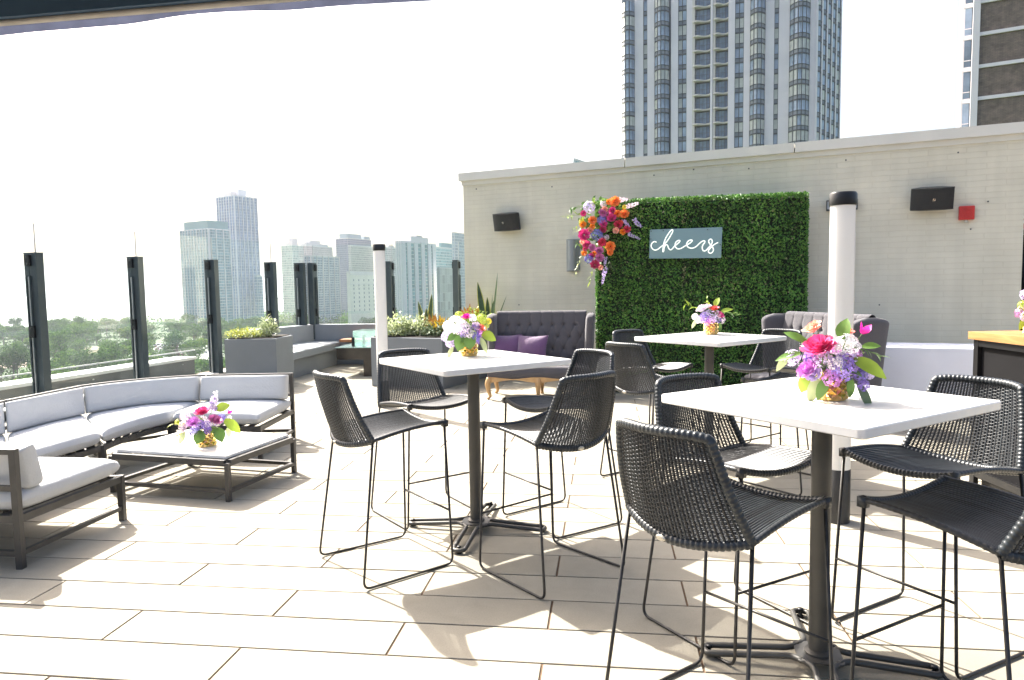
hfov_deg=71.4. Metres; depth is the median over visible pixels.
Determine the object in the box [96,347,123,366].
park tree
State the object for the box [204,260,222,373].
screen post
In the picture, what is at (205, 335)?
park tree
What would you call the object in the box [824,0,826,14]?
window
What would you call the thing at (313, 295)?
screen post
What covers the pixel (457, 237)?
skyline tower
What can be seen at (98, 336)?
park tree
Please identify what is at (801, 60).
window
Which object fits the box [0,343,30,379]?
park tree
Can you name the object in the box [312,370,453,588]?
bar stool
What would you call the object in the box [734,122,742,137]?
window
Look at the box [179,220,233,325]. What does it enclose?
skyline tower
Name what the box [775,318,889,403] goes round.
flower arrangement
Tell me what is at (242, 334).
sedum
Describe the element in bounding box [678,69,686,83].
window
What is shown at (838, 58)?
window
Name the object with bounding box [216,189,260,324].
skyline tower
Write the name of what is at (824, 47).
window
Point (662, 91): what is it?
window
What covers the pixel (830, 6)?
window
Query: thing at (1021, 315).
flower arrangement
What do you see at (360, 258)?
skyline tower
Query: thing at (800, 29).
window
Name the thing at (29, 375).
park tree
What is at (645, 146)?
window
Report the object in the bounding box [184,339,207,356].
park tree
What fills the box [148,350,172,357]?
park tree
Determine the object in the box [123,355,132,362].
park tree
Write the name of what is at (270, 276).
screen post
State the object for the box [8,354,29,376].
park tree
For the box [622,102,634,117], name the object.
window
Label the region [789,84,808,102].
window
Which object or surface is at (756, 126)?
window
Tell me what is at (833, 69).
window
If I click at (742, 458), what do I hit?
bar stool
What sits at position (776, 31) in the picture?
window
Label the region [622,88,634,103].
window
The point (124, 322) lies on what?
park tree
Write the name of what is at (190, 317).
park tree
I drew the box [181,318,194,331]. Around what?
park tree
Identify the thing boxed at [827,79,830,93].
window
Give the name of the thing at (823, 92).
window
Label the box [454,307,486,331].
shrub
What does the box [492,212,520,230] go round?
wall speaker
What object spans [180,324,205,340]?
park tree
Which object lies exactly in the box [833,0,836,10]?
window
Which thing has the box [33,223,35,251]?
glass screen
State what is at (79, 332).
park tree
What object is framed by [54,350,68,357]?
park tree
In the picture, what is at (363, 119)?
sky
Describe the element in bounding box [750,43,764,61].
window
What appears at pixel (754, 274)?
hedge wall
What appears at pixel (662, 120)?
window
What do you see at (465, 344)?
flower arrangement
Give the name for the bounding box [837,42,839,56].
window
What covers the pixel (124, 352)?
park tree
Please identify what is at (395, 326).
shrub
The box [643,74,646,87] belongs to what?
window
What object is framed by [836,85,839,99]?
window
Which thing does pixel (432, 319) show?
croton
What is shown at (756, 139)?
window
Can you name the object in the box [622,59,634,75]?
window
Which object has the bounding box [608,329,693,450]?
bar stool
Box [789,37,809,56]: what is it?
window
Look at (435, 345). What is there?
planter
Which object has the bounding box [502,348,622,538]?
bar stool
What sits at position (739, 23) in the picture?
window
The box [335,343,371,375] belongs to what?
fire table
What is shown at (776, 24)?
window
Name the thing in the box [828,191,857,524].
light column
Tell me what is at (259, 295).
skyline tower
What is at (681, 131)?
window
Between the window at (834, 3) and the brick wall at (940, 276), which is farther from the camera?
the window at (834, 3)
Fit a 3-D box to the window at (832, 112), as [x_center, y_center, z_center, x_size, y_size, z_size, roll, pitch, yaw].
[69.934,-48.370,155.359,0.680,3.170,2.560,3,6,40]
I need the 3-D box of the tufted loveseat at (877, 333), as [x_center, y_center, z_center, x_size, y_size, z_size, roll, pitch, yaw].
[3.274,0.285,7.870,0.778,1.161,1.479,-2,5,-19]
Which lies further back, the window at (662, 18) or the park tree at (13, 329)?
the park tree at (13, 329)
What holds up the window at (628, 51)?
in the apartment tower at (684, 76)
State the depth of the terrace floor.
3.70 m
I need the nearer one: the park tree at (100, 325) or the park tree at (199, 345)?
the park tree at (199, 345)
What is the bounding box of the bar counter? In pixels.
[968,330,1023,495]
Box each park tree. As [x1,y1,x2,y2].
[0,326,7,344]
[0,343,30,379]
[0,351,25,379]
[6,324,28,337]
[8,316,22,325]
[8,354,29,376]
[11,374,31,380]
[12,341,24,347]
[14,329,28,340]
[19,364,61,378]
[23,338,28,347]
[49,318,59,329]
[49,324,65,332]
[49,329,81,352]
[49,340,68,357]
[51,348,87,367]
[51,363,80,374]
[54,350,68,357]
[55,317,71,325]
[60,322,80,334]
[61,339,92,351]
[62,324,82,334]
[64,327,90,345]
[64,349,108,370]
[67,315,86,323]
[73,323,99,347]
[89,334,102,344]
[91,323,106,333]
[95,317,115,335]
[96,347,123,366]
[97,339,118,346]
[97,342,124,357]
[109,359,132,365]
[111,324,124,336]
[113,320,121,328]
[116,326,130,338]
[118,345,131,358]
[120,319,129,326]
[120,339,131,354]
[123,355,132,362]
[126,342,157,355]
[128,332,153,346]
[131,353,161,362]
[147,321,154,332]
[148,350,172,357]
[159,346,179,356]
[161,329,189,355]
[166,319,177,328]
[167,320,185,333]
[178,340,207,360]
[180,314,198,324]
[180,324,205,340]
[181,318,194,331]
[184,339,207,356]
[194,318,206,329]
[194,359,204,371]
[195,338,207,344]
[195,357,208,371]
[200,331,207,342]
[201,356,225,371]
[221,329,229,336]
[222,335,229,349]
[223,318,242,333]
[233,324,248,329]
[244,316,259,325]
[245,318,264,328]
[279,318,287,323]
[285,319,295,325]
[340,316,347,323]
[358,317,371,323]
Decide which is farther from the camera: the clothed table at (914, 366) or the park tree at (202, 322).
the park tree at (202, 322)
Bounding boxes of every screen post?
[23,252,51,393]
[126,256,149,378]
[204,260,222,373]
[264,262,278,326]
[293,263,307,324]
[307,263,318,338]
[385,261,395,323]
[452,260,461,322]
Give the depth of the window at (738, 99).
150.71 m
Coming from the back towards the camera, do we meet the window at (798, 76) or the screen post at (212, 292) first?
the window at (798, 76)
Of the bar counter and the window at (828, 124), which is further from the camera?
the window at (828, 124)
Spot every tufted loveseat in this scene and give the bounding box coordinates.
[485,310,594,399]
[744,311,888,385]
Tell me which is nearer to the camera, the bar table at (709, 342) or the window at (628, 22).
the bar table at (709, 342)
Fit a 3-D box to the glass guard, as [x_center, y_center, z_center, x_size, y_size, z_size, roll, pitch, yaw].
[-2.201,-0.046,12.431,1.045,0.270,0.550,0,4,7]
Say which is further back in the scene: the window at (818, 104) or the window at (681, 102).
the window at (681, 102)
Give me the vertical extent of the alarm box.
0.205 m
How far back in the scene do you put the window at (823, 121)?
150.16 m
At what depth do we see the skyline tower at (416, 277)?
619.03 m
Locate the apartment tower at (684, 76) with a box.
[607,0,842,159]
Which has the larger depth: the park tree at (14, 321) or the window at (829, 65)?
the park tree at (14, 321)
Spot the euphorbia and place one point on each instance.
(270, 328)
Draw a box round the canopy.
[0,0,435,35]
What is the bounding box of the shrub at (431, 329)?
[418,321,452,336]
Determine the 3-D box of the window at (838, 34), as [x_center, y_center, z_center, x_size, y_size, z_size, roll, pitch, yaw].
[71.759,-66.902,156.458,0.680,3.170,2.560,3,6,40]
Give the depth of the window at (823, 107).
149.86 m
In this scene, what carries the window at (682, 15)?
in the apartment tower at (684, 76)
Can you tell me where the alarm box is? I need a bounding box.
[958,205,974,222]
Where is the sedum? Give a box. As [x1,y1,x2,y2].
[224,327,265,338]
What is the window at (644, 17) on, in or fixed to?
in the apartment tower at (684, 76)
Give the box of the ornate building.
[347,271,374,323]
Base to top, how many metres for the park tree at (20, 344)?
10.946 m
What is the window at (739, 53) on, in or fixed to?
in the apartment tower at (684, 76)
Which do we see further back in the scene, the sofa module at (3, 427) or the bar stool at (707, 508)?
the sofa module at (3, 427)
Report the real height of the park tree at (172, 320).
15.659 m
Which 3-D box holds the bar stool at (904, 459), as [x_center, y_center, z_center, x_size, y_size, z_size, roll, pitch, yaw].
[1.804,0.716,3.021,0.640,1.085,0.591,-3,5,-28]
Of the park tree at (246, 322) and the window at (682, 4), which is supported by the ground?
the park tree at (246, 322)
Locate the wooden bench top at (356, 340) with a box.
[339,338,370,341]
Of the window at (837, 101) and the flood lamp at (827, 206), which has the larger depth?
the window at (837, 101)
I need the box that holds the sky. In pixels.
[0,0,958,296]
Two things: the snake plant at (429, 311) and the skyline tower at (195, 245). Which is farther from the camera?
the skyline tower at (195, 245)
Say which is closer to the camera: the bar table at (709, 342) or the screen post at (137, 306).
the bar table at (709, 342)
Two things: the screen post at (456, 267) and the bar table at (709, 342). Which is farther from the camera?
the screen post at (456, 267)
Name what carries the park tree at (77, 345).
on the ground
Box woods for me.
[50,307,396,325]
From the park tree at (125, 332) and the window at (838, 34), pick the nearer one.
the window at (838, 34)
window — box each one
[621,1,634,17]
[622,16,634,32]
[622,30,634,46]
[622,45,634,61]
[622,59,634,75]
[622,73,634,89]
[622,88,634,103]
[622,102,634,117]
[622,116,634,131]
[622,130,634,145]
[622,145,634,157]
[643,1,646,15]
[643,16,646,30]
[643,31,646,44]
[643,45,646,59]
[643,59,646,73]
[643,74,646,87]
[643,88,646,101]
[644,102,646,115]
[644,116,646,130]
[644,130,646,144]
[644,145,646,155]
[654,0,669,14]
[654,11,669,28]
[654,26,669,43]
[654,40,669,57]
[654,55,669,71]
[654,70,669,86]
[654,84,669,100]
[654,99,669,114]
[655,113,669,128]
[655,128,669,142]
[655,142,669,154]
[678,0,686,11]
[678,10,686,25]
[678,25,686,40]
[678,40,686,54]
[678,54,686,69]
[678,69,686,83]
[678,84,685,98]
[678,98,685,112]
[678,113,685,127]
[678,127,685,141]
[678,141,685,152]
[734,93,742,107]
[734,108,742,122]
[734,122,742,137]
[734,137,742,147]
[735,0,743,3]
[735,3,743,18]
[735,18,743,33]
[735,33,743,48]
[735,48,743,63]
[735,63,743,78]
[735,78,743,92]
[749,89,764,106]
[749,104,764,121]
[749,119,763,135]
[749,134,763,146]
[750,0,765,16]
[750,13,765,31]
[750,28,764,46]
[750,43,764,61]
[750,58,764,75]
[750,73,764,90]
[773,89,777,104]
[773,104,777,119]
[773,119,777,134]
[773,134,777,143]
[774,13,778,28]
[774,28,778,43]
[774,44,778,58]
[774,59,777,74]
[774,74,777,89]
[775,0,778,13]
[788,99,808,117]
[788,114,808,132]
[788,130,808,143]
[789,22,809,41]
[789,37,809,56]
[789,52,809,72]
[789,69,808,87]
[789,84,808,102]
[790,0,810,10]
[790,6,809,25]
[817,72,820,87]
[817,87,820,103]
[817,102,819,117]
[817,117,819,132]
[818,10,821,25]
[818,26,821,42]
[818,41,821,56]
[818,57,820,71]
[819,0,821,10]
[822,75,825,91]
[822,90,825,105]
[822,105,824,119]
[822,120,824,134]
[823,15,826,31]
[823,30,826,46]
[823,45,825,60]
[823,60,825,75]
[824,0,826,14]
[826,123,829,137]
[827,64,830,79]
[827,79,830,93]
[827,93,829,107]
[827,108,829,122]
[828,4,831,20]
[828,19,831,35]
[828,34,830,49]
[828,49,830,63]
[831,111,834,124]
[831,125,833,138]
[832,53,835,68]
[832,67,834,81]
[832,82,834,96]
[832,96,834,111]
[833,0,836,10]
[833,9,835,23]
[833,23,835,38]
[833,38,835,52]
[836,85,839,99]
[836,99,838,113]
[836,113,838,127]
[837,28,840,42]
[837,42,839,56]
[837,56,839,70]
[837,71,839,85]
[838,0,840,13]
[838,13,840,28]
[960,103,968,126]
[961,72,969,103]
[962,40,970,72]
[963,8,971,40]
[964,0,972,8]
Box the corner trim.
[306,264,309,323]
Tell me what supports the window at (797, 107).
in the apartment tower at (684, 76)
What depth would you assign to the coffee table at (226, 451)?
5.37 m
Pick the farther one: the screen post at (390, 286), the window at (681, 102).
the window at (681, 102)
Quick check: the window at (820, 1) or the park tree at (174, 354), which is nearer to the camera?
the window at (820, 1)
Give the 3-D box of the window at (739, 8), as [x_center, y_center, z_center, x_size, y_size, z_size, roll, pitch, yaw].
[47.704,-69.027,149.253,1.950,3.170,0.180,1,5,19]
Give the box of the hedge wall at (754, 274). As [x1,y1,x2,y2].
[594,191,809,392]
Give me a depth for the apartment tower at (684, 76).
152.27 m
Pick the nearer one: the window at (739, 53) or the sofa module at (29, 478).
the sofa module at (29, 478)
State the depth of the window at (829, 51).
151.48 m
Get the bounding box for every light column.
[372,244,388,407]
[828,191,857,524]
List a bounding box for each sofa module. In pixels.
[0,400,9,512]
[0,442,126,569]
[5,385,103,482]
[82,374,205,458]
[170,373,295,458]
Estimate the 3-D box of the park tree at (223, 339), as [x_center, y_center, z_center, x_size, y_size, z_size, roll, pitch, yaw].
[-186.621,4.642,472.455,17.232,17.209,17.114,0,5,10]
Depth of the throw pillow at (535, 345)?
9.61 m
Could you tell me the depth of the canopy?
2.87 m
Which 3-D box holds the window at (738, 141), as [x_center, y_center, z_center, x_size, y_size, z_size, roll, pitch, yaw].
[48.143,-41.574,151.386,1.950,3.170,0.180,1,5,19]
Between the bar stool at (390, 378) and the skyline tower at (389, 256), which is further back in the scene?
the skyline tower at (389, 256)
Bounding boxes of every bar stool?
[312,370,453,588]
[371,348,469,529]
[479,370,624,598]
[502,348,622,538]
[600,341,701,483]
[605,418,833,679]
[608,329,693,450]
[642,373,810,664]
[717,328,808,449]
[740,359,825,495]
[831,374,1023,679]
[850,475,1023,679]
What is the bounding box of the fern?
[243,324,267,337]
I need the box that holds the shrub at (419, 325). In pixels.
[402,313,430,335]
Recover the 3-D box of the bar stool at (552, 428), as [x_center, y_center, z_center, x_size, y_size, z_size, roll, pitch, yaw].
[0.221,0.685,3.741,0.591,1.085,0.640,-5,6,-40]
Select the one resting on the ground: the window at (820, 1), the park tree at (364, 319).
the park tree at (364, 319)
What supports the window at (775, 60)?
in the apartment tower at (684, 76)
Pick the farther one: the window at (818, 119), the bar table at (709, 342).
the window at (818, 119)
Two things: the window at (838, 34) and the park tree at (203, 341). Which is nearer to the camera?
the window at (838, 34)
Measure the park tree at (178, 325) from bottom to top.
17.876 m
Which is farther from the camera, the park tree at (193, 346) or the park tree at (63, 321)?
the park tree at (63, 321)
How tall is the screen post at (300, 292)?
1.512 m
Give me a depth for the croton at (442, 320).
10.98 m
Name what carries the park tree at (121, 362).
on the ground
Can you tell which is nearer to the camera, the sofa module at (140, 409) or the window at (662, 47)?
the sofa module at (140, 409)
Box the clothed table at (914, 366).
[881,342,973,396]
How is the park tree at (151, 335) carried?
on the ground
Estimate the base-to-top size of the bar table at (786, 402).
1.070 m
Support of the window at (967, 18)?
in the brick tower at (990, 77)
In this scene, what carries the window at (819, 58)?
in the apartment tower at (684, 76)
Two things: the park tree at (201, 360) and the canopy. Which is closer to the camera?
the canopy
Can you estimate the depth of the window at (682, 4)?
152.86 m
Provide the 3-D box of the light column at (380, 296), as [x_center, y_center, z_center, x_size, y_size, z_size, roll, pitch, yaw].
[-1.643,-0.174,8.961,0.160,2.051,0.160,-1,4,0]
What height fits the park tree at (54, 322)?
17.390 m
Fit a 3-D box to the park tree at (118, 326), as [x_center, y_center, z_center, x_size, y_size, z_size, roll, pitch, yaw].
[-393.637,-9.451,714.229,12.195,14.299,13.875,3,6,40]
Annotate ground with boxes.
[0,321,338,381]
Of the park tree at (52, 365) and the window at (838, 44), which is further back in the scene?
the park tree at (52, 365)
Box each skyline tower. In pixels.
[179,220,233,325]
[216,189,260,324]
[255,275,263,316]
[281,238,303,320]
[300,240,332,255]
[303,255,341,322]
[336,234,370,315]
[348,245,373,271]
[385,245,396,307]
[395,235,437,321]
[436,243,451,311]
[437,267,452,322]
[452,232,465,310]
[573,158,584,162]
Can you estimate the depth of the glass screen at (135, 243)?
10.38 m
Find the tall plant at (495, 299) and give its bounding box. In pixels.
[491,273,505,312]
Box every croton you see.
[422,314,439,333]
[429,316,452,334]
[461,304,478,322]
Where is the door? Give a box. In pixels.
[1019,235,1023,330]
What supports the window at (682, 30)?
in the apartment tower at (684, 76)
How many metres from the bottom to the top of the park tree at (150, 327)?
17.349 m
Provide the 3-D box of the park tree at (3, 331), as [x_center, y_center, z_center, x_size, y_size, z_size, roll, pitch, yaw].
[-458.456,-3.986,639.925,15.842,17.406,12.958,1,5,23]
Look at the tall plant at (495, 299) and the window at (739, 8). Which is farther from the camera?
the window at (739, 8)
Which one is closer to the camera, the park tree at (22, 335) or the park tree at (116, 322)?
the park tree at (22, 335)
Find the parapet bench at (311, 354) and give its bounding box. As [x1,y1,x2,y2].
[232,323,455,377]
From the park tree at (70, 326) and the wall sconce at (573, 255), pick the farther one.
the park tree at (70, 326)
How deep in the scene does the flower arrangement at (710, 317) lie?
6.04 m
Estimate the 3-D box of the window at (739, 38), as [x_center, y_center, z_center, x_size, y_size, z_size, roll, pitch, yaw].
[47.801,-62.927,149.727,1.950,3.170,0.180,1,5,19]
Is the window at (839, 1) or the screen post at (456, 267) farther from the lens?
the window at (839, 1)
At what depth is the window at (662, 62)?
153.87 m
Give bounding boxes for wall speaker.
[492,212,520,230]
[910,186,954,210]
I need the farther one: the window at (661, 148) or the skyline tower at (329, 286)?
the skyline tower at (329, 286)
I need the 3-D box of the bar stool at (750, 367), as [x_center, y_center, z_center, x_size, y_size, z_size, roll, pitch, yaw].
[2.232,0.455,6.296,0.640,1.085,0.591,-4,6,-37]
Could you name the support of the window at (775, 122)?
in the apartment tower at (684, 76)
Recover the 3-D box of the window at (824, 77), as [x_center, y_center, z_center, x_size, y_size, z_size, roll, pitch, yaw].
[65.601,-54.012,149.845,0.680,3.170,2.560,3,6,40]
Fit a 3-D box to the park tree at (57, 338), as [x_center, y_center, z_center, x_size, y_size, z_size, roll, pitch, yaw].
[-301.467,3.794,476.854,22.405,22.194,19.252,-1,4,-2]
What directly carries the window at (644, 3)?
in the apartment tower at (684, 76)
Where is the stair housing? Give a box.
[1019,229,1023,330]
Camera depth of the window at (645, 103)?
157.06 m
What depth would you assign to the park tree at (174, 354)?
447.82 m
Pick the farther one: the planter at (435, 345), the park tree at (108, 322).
the park tree at (108, 322)
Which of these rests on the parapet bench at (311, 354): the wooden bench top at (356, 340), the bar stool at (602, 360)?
the wooden bench top at (356, 340)
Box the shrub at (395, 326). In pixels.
[375,311,417,335]
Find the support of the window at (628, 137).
in the apartment tower at (684, 76)
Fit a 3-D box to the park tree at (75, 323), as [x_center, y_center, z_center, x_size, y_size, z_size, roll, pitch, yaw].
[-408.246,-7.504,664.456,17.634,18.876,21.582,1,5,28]
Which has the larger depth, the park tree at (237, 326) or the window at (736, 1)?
the park tree at (237, 326)
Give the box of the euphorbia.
[257,316,279,336]
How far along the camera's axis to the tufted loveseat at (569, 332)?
9.74 m
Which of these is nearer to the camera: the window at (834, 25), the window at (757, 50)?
the window at (757, 50)
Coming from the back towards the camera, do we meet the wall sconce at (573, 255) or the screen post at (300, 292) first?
the screen post at (300, 292)
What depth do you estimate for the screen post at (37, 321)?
8.88 m
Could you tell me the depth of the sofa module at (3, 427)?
5.49 m
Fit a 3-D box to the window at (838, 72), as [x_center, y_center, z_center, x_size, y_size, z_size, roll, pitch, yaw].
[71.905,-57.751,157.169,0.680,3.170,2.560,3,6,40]
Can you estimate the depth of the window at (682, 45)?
153.51 m
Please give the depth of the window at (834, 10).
153.21 m
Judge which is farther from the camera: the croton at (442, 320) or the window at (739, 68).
the window at (739, 68)
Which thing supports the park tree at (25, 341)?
on the ground
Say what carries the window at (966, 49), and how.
in the brick tower at (990, 77)
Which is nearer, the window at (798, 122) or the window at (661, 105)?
the window at (798, 122)
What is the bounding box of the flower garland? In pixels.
[563,195,644,285]
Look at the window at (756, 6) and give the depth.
146.75 m
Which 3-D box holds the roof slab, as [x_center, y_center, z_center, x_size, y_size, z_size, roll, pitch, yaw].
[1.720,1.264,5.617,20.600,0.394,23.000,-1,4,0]
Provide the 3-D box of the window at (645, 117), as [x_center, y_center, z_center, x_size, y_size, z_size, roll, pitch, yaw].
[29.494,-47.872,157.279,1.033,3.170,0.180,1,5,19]
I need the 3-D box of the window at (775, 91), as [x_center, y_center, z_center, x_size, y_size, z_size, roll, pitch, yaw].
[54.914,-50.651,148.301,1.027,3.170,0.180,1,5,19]
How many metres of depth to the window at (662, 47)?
153.64 m
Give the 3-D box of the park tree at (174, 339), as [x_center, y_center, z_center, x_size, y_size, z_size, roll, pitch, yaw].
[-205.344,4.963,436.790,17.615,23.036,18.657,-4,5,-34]
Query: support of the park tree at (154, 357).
on the ground
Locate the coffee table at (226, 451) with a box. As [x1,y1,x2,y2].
[108,429,296,501]
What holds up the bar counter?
on the terrace floor
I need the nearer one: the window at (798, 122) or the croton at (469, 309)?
the croton at (469, 309)
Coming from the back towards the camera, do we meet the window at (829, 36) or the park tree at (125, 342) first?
the park tree at (125, 342)
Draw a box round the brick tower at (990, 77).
[955,0,1023,127]
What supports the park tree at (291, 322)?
on the ground
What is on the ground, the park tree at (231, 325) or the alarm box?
the park tree at (231, 325)
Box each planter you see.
[224,334,293,383]
[371,330,486,388]
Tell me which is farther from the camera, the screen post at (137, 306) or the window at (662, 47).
the window at (662, 47)
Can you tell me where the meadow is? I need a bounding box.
[84,347,98,353]
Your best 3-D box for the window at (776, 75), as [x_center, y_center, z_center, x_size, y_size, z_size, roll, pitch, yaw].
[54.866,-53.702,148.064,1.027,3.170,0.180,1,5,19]
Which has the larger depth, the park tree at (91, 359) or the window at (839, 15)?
the park tree at (91, 359)
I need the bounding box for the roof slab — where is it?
[0,368,1023,679]
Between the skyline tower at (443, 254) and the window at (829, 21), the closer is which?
the window at (829, 21)
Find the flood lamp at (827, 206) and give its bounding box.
[826,200,857,210]
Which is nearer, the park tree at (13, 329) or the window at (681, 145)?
the window at (681, 145)
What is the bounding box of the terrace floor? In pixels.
[0,364,1023,679]
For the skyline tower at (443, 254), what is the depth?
833.34 m
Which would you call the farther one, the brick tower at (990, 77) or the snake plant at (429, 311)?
the brick tower at (990, 77)
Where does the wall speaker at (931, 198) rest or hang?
attached to the brick wall at (940, 276)
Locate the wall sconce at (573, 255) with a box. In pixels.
[566,239,579,271]
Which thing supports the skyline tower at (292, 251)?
on the ground
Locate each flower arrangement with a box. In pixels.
[168,391,240,446]
[441,311,495,356]
[683,296,738,334]
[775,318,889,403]
[1014,290,1023,333]
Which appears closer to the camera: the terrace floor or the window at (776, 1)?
the terrace floor
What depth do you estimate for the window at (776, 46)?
147.58 m
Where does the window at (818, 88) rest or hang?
in the apartment tower at (684, 76)
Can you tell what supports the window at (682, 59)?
in the apartment tower at (684, 76)
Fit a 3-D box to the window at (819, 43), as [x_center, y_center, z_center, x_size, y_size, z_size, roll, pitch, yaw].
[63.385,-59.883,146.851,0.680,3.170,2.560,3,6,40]
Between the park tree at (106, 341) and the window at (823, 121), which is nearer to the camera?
the window at (823, 121)
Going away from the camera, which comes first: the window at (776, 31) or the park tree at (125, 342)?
the window at (776, 31)
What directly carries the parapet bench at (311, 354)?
on the terrace floor
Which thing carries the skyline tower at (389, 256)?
on the ground
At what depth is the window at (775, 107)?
148.55 m
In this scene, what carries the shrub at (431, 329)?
in the planter at (435, 345)
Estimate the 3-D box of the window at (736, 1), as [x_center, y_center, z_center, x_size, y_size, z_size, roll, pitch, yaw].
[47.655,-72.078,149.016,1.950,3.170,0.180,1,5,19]
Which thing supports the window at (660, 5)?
in the apartment tower at (684, 76)
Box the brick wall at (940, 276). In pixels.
[458,122,1023,371]
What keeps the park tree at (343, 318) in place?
on the ground
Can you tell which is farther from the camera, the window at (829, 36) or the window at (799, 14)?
the window at (829, 36)
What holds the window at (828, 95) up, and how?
in the apartment tower at (684, 76)
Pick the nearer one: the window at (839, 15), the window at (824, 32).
the window at (824, 32)
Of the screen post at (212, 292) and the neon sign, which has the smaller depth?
the neon sign
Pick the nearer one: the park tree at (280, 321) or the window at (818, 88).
the window at (818, 88)
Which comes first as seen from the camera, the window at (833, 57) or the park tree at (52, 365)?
the window at (833, 57)
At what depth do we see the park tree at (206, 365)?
298.12 m
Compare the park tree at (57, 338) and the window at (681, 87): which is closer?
the window at (681, 87)
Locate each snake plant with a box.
[417,295,432,329]
[477,282,494,329]
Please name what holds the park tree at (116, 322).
on the ground
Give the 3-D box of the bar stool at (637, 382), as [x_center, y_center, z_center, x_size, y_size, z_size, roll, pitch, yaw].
[1.044,0.538,5.461,0.640,1.085,0.591,-4,6,-37]
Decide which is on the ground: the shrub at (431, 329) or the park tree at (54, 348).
the park tree at (54, 348)
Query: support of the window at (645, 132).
in the apartment tower at (684, 76)
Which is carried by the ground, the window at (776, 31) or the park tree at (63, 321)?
the park tree at (63, 321)
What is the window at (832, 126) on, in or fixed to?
in the apartment tower at (684, 76)
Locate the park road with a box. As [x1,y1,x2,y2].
[179,343,224,372]
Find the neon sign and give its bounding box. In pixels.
[649,227,721,258]
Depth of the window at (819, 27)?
146.21 m
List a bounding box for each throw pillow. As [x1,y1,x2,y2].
[495,334,521,351]
[517,335,548,355]
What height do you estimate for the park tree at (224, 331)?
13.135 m
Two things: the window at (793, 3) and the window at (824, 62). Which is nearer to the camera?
the window at (793, 3)
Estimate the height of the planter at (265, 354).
0.779 m
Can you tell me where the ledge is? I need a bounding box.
[0,349,195,407]
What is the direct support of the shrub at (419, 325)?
in the planter at (435, 345)
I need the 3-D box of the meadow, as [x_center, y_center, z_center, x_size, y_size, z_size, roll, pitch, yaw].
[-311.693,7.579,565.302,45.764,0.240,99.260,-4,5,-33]
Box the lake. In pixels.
[0,292,283,326]
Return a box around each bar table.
[379,350,570,553]
[634,332,786,465]
[662,377,1000,679]
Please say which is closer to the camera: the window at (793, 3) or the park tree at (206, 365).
the window at (793, 3)
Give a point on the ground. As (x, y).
(158, 341)
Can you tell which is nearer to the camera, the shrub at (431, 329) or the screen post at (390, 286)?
the shrub at (431, 329)
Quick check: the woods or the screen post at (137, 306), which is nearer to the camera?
the screen post at (137, 306)
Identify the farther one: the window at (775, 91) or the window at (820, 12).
the window at (775, 91)
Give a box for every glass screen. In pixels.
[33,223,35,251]
[134,231,136,255]
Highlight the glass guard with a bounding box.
[351,335,364,346]
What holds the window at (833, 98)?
in the apartment tower at (684, 76)
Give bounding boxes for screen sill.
[4,370,225,420]
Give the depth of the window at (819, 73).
146.89 m
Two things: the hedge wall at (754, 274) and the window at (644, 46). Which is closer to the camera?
the hedge wall at (754, 274)
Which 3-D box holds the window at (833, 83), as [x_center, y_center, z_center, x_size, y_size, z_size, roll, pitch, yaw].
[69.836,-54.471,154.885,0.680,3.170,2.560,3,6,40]
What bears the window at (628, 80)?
in the apartment tower at (684, 76)
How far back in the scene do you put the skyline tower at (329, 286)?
961.96 m
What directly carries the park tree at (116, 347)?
on the ground
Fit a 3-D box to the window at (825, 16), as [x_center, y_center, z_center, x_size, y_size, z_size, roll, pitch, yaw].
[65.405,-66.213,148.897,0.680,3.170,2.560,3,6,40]

